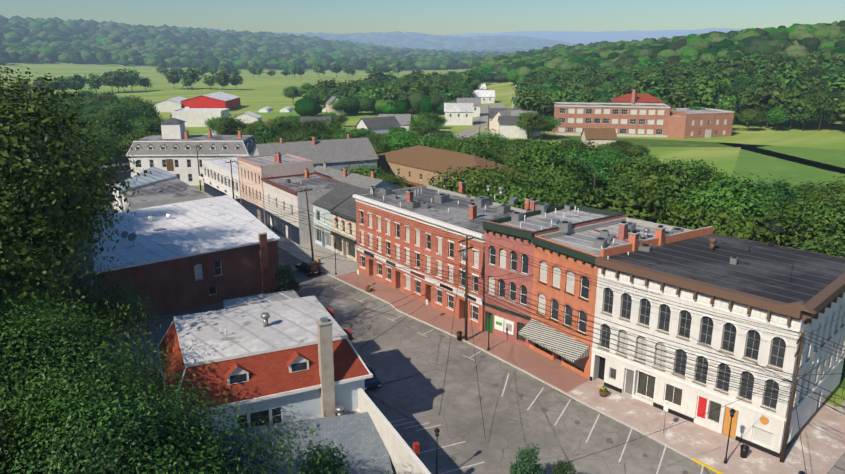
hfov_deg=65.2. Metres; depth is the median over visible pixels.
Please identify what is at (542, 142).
tree
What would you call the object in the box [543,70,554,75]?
tree
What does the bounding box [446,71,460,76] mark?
tree
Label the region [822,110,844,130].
tree
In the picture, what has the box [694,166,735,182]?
tree
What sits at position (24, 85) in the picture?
tree
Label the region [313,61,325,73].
tree
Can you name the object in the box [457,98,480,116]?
road house
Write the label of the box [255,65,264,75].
tree
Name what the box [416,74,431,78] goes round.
tree
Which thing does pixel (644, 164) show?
tree
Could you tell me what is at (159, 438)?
tree
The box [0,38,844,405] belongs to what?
ground
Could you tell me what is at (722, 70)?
tree
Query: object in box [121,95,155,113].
tree
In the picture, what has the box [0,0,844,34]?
sky
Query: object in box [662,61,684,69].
tree
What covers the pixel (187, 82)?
tree
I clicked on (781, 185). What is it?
tree
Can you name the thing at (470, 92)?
tree
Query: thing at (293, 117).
tree
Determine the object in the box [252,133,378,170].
stone building
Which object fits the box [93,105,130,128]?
tree
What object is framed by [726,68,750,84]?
tree
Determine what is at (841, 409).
side entrance steps
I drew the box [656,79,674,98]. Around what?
tree
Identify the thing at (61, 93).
tree
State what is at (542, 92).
tree
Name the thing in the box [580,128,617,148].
house
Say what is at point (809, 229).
tree
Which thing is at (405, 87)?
tree
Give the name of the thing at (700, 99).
tree
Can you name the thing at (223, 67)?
tree
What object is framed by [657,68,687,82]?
tree
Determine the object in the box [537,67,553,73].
tree
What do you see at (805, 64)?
tree
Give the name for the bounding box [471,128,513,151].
tree
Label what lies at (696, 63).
tree
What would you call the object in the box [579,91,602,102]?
tree
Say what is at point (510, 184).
tree
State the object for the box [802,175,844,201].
tree
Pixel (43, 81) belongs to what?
tree
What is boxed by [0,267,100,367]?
tree
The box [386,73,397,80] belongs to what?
tree
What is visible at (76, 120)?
tree
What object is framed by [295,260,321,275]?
black suv
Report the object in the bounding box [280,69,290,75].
tree
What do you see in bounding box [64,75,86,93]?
tree
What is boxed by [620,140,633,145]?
tree
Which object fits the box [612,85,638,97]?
tree
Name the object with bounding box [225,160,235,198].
utility pole
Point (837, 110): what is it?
tree
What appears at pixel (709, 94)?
tree
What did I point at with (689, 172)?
tree
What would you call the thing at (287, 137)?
tree
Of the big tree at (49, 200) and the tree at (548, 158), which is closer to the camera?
the big tree at (49, 200)
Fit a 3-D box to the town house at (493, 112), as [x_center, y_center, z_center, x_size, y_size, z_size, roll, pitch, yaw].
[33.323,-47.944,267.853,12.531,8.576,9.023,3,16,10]
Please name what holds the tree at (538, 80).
on the ground at (254, 92)
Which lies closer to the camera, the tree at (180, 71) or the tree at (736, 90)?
the tree at (736, 90)
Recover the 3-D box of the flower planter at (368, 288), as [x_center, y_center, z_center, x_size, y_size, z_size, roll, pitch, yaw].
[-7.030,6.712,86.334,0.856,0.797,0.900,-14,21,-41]
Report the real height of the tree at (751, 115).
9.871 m
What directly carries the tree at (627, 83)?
on the ground at (254, 92)
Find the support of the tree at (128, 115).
on the ground at (254, 92)
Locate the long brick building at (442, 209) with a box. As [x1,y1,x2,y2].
[353,180,532,329]
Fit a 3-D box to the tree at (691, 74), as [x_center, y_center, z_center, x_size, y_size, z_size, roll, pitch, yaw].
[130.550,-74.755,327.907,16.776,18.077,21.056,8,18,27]
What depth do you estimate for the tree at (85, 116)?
216.85 m
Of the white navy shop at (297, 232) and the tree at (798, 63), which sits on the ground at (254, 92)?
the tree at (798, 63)
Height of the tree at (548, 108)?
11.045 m
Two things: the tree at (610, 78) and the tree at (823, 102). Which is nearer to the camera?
the tree at (823, 102)
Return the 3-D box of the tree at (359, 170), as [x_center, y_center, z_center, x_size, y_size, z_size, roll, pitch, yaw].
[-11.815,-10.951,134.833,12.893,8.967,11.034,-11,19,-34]
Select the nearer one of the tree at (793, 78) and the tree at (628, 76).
the tree at (793, 78)
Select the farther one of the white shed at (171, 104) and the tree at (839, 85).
the white shed at (171, 104)
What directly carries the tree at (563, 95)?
on the ground at (254, 92)
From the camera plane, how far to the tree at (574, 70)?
412.66 m
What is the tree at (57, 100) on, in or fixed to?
on the ground at (254, 92)
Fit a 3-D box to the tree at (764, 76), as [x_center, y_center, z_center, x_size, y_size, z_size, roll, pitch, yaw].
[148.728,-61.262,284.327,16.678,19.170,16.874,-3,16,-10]
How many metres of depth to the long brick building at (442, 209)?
83.21 m
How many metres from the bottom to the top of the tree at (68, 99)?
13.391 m
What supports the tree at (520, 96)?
on the ground at (254, 92)
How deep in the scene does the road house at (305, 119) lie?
223.78 m
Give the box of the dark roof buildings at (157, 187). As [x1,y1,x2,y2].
[112,166,206,211]
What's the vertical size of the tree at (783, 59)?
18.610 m
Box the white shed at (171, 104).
[154,96,186,111]
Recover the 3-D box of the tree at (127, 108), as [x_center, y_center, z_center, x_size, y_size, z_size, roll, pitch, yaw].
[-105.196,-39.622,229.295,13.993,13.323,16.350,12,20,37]
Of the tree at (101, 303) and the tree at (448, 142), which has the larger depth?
the tree at (448, 142)
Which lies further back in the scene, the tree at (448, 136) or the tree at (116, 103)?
the tree at (116, 103)
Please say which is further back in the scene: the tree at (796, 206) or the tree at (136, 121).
the tree at (136, 121)
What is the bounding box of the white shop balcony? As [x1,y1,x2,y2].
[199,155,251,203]
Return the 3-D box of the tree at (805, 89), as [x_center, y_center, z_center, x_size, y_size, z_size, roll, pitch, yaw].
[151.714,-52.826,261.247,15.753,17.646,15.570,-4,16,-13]
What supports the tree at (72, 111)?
on the ground at (254, 92)
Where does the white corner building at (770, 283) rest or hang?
on the town ground at (554, 411)
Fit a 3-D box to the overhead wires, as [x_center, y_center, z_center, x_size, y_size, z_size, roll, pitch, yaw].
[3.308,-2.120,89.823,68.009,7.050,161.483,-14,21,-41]
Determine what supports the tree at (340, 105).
on the ground at (254, 92)
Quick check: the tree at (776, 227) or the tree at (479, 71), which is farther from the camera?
the tree at (479, 71)
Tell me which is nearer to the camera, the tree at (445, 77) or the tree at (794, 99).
the tree at (794, 99)
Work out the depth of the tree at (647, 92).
293.04 m
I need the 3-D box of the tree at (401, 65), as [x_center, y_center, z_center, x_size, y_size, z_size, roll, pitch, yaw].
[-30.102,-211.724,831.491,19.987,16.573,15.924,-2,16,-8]
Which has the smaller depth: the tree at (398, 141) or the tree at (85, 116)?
the tree at (398, 141)
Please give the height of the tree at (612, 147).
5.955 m
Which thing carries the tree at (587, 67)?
on the ground at (254, 92)
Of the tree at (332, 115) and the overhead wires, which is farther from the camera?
the tree at (332, 115)
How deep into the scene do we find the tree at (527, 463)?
45.81 m
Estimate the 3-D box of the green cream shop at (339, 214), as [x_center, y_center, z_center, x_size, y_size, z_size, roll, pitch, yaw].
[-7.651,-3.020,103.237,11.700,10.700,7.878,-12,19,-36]
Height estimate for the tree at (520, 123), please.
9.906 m
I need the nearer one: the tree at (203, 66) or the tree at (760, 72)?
the tree at (760, 72)
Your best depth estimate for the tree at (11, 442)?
31.25 m
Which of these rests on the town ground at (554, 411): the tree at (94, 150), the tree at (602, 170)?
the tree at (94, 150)
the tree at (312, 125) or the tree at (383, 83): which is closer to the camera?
the tree at (312, 125)
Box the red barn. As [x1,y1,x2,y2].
[181,92,240,109]
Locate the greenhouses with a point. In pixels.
(285, 109)
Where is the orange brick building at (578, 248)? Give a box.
[519,217,690,378]
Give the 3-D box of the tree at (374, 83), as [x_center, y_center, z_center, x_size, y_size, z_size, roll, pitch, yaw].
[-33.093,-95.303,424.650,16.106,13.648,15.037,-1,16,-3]
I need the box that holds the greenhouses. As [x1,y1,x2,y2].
[258,106,325,111]
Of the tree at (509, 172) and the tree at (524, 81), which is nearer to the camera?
the tree at (509, 172)
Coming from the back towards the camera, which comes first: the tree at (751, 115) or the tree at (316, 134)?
the tree at (751, 115)
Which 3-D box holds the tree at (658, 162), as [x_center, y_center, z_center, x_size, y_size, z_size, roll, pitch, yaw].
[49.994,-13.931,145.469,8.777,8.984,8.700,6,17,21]
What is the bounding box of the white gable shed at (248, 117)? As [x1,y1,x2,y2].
[232,111,261,123]
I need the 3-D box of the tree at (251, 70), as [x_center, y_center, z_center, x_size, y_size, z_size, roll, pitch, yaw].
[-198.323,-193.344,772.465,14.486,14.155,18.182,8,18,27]
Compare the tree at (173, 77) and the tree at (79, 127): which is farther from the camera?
the tree at (173, 77)
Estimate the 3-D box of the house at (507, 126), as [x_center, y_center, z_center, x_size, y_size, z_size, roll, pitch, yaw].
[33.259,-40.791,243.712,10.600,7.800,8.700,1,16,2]
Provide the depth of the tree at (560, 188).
107.04 m
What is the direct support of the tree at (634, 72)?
on the ground at (254, 92)
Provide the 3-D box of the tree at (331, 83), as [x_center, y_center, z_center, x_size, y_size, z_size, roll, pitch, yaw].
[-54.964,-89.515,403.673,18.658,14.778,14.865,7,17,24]
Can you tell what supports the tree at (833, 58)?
on the ground at (254, 92)
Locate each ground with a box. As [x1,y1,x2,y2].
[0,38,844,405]
[64,153,844,473]
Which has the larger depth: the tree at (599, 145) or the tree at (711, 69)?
the tree at (711, 69)
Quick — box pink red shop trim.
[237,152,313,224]
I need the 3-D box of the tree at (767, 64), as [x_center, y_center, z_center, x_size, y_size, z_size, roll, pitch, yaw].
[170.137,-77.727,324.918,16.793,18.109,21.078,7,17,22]
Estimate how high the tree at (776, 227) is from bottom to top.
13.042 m
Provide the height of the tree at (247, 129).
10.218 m
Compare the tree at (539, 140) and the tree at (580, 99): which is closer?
the tree at (539, 140)
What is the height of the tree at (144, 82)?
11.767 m
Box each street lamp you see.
[334,243,336,274]
[434,428,439,473]
[487,312,491,349]
[723,409,735,463]
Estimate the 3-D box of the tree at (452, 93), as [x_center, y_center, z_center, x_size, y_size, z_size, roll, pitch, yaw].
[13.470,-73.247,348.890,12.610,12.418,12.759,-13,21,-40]
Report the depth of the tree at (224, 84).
528.62 m
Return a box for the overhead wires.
[198,147,844,473]
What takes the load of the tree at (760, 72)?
on the ground at (254, 92)
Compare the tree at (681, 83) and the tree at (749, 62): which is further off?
the tree at (749, 62)
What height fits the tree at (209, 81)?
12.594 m
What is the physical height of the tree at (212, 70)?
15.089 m
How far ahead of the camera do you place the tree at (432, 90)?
344.76 m
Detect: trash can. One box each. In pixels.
[456,331,461,340]
[740,444,749,457]
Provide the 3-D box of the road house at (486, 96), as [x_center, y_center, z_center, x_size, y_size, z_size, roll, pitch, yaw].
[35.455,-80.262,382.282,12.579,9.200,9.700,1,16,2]
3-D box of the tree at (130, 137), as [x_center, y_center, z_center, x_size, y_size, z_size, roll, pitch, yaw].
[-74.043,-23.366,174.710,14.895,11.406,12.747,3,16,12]
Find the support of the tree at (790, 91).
on the ground at (254, 92)
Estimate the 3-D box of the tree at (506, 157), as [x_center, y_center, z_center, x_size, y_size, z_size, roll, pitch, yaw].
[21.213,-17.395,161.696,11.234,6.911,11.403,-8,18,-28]
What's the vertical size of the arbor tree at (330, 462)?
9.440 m
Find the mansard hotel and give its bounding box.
[126,118,257,185]
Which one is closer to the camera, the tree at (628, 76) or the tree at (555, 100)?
the tree at (555, 100)
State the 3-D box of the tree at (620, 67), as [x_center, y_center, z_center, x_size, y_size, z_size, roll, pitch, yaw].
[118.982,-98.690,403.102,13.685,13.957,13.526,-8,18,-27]
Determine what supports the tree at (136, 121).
on the ground at (254, 92)
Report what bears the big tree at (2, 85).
on the town ground at (554, 411)
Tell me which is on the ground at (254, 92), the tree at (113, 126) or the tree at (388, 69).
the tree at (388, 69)
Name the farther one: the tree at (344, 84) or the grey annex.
the tree at (344, 84)
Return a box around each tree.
[0,64,151,322]
[0,67,41,146]
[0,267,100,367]
[0,287,205,473]
[0,344,323,473]
[0,367,76,473]
[13,79,29,92]
[32,79,54,91]
[37,258,164,354]
[41,96,68,108]
[50,115,92,131]
[52,77,73,90]
[56,96,81,110]
[58,89,76,101]
[58,119,104,135]
[62,107,83,117]
[62,138,113,163]
[63,101,92,110]
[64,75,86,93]
[66,74,88,90]
[69,88,98,102]
[72,129,116,149]
[78,103,106,116]
[78,113,97,125]
[78,130,118,177]
[83,92,115,105]
[85,73,107,91]
[92,111,131,162]
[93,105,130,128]
[99,91,120,98]
[99,103,134,120]
[101,70,113,92]
[101,98,123,107]
[104,71,130,92]
[107,104,139,117]
[107,132,127,168]
[110,95,133,103]
[111,100,129,107]
[115,128,157,157]
[116,71,135,91]
[118,68,139,91]
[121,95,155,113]
[127,115,157,129]
[130,99,159,120]
[132,115,166,135]
[137,77,152,90]
[156,63,168,73]
[163,69,183,88]
[174,67,184,73]
[179,67,201,85]
[181,77,195,86]
[196,62,208,74]
[197,68,206,74]
[200,75,215,89]
[201,451,409,473]
[204,116,228,129]
[207,65,218,74]
[211,114,249,134]
[212,71,230,89]
[215,79,229,89]
[219,63,231,74]
[227,73,242,85]
[229,68,241,74]
[236,121,266,136]
[246,66,256,77]
[250,122,283,143]
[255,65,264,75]
[262,129,298,142]
[264,116,298,131]
[267,70,275,75]
[274,114,304,131]
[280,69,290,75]
[280,114,299,120]
[281,86,299,104]
[284,130,304,139]
[288,65,300,77]
[290,121,303,130]
[293,118,326,135]
[293,127,335,141]
[296,68,307,74]
[298,84,311,97]
[298,438,352,473]
[304,87,325,98]
[308,119,345,137]
[310,80,329,104]
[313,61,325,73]
[314,89,331,107]
[322,112,338,118]
[324,89,338,100]
[325,78,341,89]
[328,63,343,76]
[328,98,352,111]
[330,127,354,137]
[332,91,354,99]
[334,114,348,123]
[336,80,356,87]
[337,128,376,138]
[340,161,394,178]
[341,64,352,73]
[346,82,372,96]
[346,132,375,143]
[349,128,375,133]
[353,80,371,87]
[355,95,374,114]
[358,86,382,96]
[361,86,385,113]
[362,73,382,81]
[365,132,388,143]
[367,79,379,87]
[368,71,388,80]
[369,63,379,72]
[371,139,394,153]
[376,170,407,187]
[378,85,395,94]
[379,82,390,88]
[381,129,419,140]
[382,91,398,99]
[382,92,408,105]
[383,65,392,72]
[384,128,424,150]
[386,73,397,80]
[389,81,410,87]
[392,65,401,72]
[392,83,413,93]
[393,62,405,71]
[403,81,429,94]
[405,75,422,82]
[406,117,437,136]
[407,69,424,77]
[408,133,442,148]
[412,112,439,131]
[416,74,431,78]
[423,84,442,94]
[425,112,445,133]
[427,164,508,196]
[429,79,450,85]
[430,82,455,94]
[430,119,444,135]
[432,73,450,81]
[432,143,460,152]
[435,132,458,146]
[439,135,466,153]
[441,87,461,99]
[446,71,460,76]
[446,72,460,80]
[449,80,474,94]
[452,88,472,97]
[454,134,506,154]
[456,77,481,90]
[457,75,476,85]
[457,87,474,97]
[457,144,504,163]
[459,67,480,78]
[461,71,479,80]
[470,180,556,208]
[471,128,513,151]
[474,66,486,80]
[479,163,529,183]
[485,177,533,202]
[495,151,518,165]
[497,140,531,156]
[500,160,516,167]
[506,140,585,184]
[506,167,547,184]
[509,139,563,163]
[512,82,538,96]
[512,137,533,144]
[512,168,588,206]
[513,89,544,112]
[515,78,534,87]
[515,87,538,103]
[515,110,550,137]
[515,111,536,137]
[518,85,535,95]
[523,69,539,78]
[523,76,545,84]
[524,169,571,186]
[528,74,550,80]
[528,85,550,99]
[529,135,564,149]
[535,115,561,138]
[536,98,554,116]
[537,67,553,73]
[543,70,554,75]
[545,88,577,101]
[546,72,569,80]
[547,96,564,115]
[548,66,562,70]
[551,73,577,83]
[552,81,570,89]
[556,180,695,226]
[557,139,575,147]
[558,70,579,75]
[558,147,611,191]
[558,150,597,188]
[559,139,605,161]
[564,65,583,73]
[565,81,583,91]
[566,93,595,102]
[567,92,585,99]
[570,73,584,82]
[572,188,609,207]
[575,77,590,87]
[577,70,588,76]
[578,187,639,206]
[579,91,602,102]
[580,64,594,70]
[581,87,602,98]
[583,79,601,87]
[584,155,627,187]
[587,187,650,211]
[588,68,605,76]
[592,144,609,152]
[593,97,611,102]
[596,75,620,83]
[596,143,631,155]
[598,69,613,75]
[600,71,617,77]
[600,149,631,160]
[602,87,624,99]
[602,153,673,185]
[602,169,648,191]
[602,181,637,194]
[605,65,626,70]
[608,139,625,148]
[610,68,633,78]
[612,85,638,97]
[615,77,629,83]
[618,74,634,81]
[620,81,636,86]
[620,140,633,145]
[622,65,643,77]
[624,145,651,157]
[627,144,650,155]
[627,163,759,211]
[628,192,682,214]
[630,63,645,69]
[631,73,656,90]
[635,77,671,98]
[637,88,663,100]
[638,152,661,166]
[641,68,661,77]
[642,165,729,183]
[643,60,666,67]
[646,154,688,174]
[647,75,667,81]
[647,201,794,245]
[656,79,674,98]
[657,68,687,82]
[658,64,679,73]
[659,174,768,207]
[661,84,694,107]
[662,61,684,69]
[664,157,721,171]
[666,171,796,227]
[670,76,698,93]
[672,75,687,84]
[674,68,700,83]
[686,61,698,67]
[686,70,724,83]
[688,76,727,94]
[688,78,722,107]
[689,59,715,70]
[689,73,734,107]
[689,104,711,109]
[691,58,717,69]
[693,64,712,75]
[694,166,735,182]
[695,68,717,76]
[709,65,731,78]
[711,57,742,66]
[711,103,739,118]
[718,93,750,115]
[721,59,748,75]
[725,84,749,122]
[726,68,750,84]
[727,76,746,93]
[732,94,765,126]
[733,65,754,78]
[735,57,755,66]
[735,74,765,91]
[737,106,767,130]
[740,51,765,64]
[742,56,760,67]
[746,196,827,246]
[747,76,766,93]
[748,80,790,127]
[749,70,764,77]
[749,78,783,121]
[751,72,792,115]
[752,58,768,68]
[753,60,783,73]
[755,176,800,204]
[760,193,799,216]
[762,50,784,62]
[762,63,780,76]
[762,205,844,256]
[763,106,789,130]
[769,60,809,80]
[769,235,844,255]
[770,53,795,63]
[772,66,808,87]
[772,196,835,226]
[776,81,807,125]
[776,88,815,129]
[778,59,810,67]
[786,53,803,63]
[786,181,829,201]
[789,198,844,246]
[790,81,819,125]
[790,228,844,257]
[791,106,821,130]
[795,55,816,68]
[797,192,844,210]
[798,78,833,118]
[801,65,831,79]
[802,48,833,67]
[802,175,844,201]
[804,84,843,130]
[809,58,844,72]
[813,71,841,82]
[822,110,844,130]
[823,70,844,96]
[825,52,842,65]
[830,65,844,79]
[834,92,844,120]
[836,53,844,65]
[839,101,844,122]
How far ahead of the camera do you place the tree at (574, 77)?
371.83 m
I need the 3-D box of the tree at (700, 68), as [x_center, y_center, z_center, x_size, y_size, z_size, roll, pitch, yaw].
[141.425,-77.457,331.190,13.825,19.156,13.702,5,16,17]
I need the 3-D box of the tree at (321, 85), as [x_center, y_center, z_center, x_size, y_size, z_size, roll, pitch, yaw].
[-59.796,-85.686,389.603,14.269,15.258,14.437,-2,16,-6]
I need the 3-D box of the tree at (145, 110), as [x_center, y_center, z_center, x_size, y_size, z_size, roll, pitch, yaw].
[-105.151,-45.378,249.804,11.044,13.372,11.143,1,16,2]
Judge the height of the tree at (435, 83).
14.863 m
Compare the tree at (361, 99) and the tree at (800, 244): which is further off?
the tree at (361, 99)
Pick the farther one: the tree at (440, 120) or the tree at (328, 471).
the tree at (440, 120)
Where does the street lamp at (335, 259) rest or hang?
on the town ground at (554, 411)
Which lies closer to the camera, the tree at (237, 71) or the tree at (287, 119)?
the tree at (287, 119)
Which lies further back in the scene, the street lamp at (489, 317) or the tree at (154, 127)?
the tree at (154, 127)
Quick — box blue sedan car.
[365,362,381,390]
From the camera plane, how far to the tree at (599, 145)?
181.79 m
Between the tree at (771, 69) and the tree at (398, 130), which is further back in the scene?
the tree at (771, 69)
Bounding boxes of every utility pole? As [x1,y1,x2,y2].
[192,145,201,190]
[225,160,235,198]
[299,187,313,261]
[458,236,473,340]
[780,330,803,462]
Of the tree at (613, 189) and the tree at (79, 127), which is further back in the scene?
the tree at (79, 127)
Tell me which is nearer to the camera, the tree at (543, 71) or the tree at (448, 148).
the tree at (448, 148)
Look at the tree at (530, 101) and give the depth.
278.69 m
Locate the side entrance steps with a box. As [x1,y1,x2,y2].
[833,387,844,416]
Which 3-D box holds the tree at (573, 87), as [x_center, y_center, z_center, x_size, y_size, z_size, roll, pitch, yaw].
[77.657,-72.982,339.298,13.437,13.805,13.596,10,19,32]
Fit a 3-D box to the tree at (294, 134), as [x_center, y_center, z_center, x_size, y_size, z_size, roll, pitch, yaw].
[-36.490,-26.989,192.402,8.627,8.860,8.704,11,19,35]
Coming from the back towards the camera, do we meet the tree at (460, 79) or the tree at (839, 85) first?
the tree at (460, 79)
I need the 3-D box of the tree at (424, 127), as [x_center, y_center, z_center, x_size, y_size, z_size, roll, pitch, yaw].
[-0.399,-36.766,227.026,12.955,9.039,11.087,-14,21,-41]
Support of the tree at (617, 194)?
on the ground at (254, 92)
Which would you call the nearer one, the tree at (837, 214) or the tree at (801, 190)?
the tree at (837, 214)
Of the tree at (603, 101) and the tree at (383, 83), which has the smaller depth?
the tree at (603, 101)
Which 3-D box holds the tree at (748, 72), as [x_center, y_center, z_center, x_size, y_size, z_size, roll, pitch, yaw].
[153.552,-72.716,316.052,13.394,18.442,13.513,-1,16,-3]
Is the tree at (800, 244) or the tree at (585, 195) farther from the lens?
the tree at (585, 195)
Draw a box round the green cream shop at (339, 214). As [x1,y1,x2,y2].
[329,186,376,260]
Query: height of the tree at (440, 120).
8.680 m
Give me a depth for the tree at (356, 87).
357.24 m
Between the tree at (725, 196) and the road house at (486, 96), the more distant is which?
the road house at (486, 96)
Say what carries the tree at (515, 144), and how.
on the ground at (254, 92)
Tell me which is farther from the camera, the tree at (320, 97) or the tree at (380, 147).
the tree at (320, 97)
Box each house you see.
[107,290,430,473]
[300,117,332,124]
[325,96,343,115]
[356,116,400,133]
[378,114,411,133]
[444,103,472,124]
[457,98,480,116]
[473,90,494,103]
[477,84,486,89]
[489,108,520,129]
[490,110,510,134]
[498,116,526,138]
[511,110,540,137]
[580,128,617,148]
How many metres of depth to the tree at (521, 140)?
201.89 m
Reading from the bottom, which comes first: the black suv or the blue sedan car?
the blue sedan car
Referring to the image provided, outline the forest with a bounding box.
[0,15,844,116]
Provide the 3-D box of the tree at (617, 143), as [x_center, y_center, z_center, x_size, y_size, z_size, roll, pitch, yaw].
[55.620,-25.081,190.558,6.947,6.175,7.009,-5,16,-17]
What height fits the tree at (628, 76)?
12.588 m
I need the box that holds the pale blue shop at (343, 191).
[311,182,360,250]
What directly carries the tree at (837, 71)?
on the ground at (254, 92)
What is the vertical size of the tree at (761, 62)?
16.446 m
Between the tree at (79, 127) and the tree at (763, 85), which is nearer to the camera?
the tree at (79, 127)
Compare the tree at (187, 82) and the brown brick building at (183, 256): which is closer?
the brown brick building at (183, 256)
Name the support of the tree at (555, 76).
on the ground at (254, 92)
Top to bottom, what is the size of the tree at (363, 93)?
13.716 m
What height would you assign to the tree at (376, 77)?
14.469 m
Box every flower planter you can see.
[366,285,371,291]
[599,386,608,396]
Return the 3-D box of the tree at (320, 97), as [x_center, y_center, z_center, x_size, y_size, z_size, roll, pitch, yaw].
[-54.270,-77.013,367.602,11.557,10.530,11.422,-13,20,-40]
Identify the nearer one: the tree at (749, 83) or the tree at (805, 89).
the tree at (805, 89)
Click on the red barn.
(220, 100)
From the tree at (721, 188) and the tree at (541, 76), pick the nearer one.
the tree at (721, 188)
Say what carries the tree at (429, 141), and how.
on the ground at (254, 92)
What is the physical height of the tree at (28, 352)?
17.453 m
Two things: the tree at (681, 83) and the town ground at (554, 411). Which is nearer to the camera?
the town ground at (554, 411)
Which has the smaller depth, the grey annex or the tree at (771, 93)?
the grey annex
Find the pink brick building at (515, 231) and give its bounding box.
[482,198,625,346]
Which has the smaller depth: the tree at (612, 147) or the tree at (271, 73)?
the tree at (612, 147)
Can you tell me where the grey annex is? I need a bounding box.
[314,162,403,189]
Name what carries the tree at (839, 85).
on the ground at (254, 92)
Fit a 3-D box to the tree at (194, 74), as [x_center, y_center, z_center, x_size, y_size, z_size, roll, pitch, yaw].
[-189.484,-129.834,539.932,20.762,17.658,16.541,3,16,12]
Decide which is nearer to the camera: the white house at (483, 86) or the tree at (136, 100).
the tree at (136, 100)
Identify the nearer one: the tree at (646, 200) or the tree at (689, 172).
the tree at (646, 200)
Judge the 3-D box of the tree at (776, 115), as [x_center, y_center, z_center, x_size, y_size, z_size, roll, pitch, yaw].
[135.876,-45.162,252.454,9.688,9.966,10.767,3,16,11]
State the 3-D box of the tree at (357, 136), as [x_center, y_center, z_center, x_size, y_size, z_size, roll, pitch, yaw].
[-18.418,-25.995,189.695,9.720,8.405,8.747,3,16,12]
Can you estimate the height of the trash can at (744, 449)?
0.990 m
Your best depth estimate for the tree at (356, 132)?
199.84 m
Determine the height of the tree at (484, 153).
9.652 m
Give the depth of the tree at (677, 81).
318.52 m
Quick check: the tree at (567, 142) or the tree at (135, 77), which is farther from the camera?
the tree at (135, 77)
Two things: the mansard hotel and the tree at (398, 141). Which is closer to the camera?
the mansard hotel
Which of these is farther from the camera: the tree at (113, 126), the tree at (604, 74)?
the tree at (604, 74)
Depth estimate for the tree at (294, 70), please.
761.77 m
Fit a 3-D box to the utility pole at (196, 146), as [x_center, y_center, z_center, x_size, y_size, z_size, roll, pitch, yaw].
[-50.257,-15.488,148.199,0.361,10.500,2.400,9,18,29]
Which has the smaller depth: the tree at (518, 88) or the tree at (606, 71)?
the tree at (518, 88)
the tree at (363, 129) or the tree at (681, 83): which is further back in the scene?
the tree at (681, 83)
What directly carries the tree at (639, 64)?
on the ground at (254, 92)
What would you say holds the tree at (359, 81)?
on the ground at (254, 92)
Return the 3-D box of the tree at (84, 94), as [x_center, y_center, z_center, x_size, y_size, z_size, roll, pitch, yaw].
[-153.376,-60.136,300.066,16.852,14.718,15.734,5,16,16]
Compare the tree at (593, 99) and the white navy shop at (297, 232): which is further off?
the tree at (593, 99)
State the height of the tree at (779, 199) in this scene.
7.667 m
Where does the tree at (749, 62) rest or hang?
on the ground at (254, 92)
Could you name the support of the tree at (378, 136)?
on the ground at (254, 92)
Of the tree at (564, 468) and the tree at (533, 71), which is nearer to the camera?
the tree at (564, 468)
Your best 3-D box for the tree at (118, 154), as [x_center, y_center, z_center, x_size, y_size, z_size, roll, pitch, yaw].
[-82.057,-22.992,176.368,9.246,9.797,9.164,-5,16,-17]
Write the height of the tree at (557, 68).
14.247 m
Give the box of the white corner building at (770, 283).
[589,225,844,457]
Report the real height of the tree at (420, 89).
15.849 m
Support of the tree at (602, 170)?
on the ground at (254, 92)
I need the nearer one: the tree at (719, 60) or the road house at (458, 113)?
the road house at (458, 113)
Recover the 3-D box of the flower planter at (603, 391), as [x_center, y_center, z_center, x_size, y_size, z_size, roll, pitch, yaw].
[16.505,14.051,60.076,0.856,0.803,0.900,-14,21,-41]
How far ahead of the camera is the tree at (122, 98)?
287.86 m
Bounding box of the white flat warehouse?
[171,108,229,126]
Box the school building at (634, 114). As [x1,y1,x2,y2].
[553,89,733,138]
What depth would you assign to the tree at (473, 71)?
476.15 m
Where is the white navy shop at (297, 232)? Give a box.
[261,169,340,244]
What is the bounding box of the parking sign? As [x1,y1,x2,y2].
[663,403,668,433]
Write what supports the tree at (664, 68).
on the ground at (254, 92)
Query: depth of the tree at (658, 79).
316.94 m
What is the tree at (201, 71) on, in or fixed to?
on the ground at (254, 92)
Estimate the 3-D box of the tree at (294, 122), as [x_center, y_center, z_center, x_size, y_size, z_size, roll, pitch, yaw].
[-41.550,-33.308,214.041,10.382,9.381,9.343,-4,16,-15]
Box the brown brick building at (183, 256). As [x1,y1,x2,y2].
[49,195,280,325]
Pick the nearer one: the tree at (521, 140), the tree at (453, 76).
the tree at (521, 140)
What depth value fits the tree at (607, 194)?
106.83 m
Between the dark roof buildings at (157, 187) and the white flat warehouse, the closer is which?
the dark roof buildings at (157, 187)
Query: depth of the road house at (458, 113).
282.58 m
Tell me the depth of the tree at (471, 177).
115.18 m
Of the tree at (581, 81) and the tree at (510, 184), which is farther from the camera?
the tree at (581, 81)
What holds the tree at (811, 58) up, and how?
on the ground at (254, 92)
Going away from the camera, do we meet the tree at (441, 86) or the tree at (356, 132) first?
the tree at (356, 132)
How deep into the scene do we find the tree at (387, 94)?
326.50 m
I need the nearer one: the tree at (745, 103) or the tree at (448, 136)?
the tree at (448, 136)
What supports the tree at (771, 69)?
on the ground at (254, 92)
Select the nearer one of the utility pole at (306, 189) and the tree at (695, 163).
the utility pole at (306, 189)
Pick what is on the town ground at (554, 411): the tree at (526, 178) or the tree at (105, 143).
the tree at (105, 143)
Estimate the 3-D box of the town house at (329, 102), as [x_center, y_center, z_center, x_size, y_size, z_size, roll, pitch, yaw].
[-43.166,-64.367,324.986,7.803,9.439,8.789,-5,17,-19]
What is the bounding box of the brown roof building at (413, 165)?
[377,145,524,189]
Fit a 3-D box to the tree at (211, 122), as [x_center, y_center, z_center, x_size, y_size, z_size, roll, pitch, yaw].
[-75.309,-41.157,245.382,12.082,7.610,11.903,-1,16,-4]

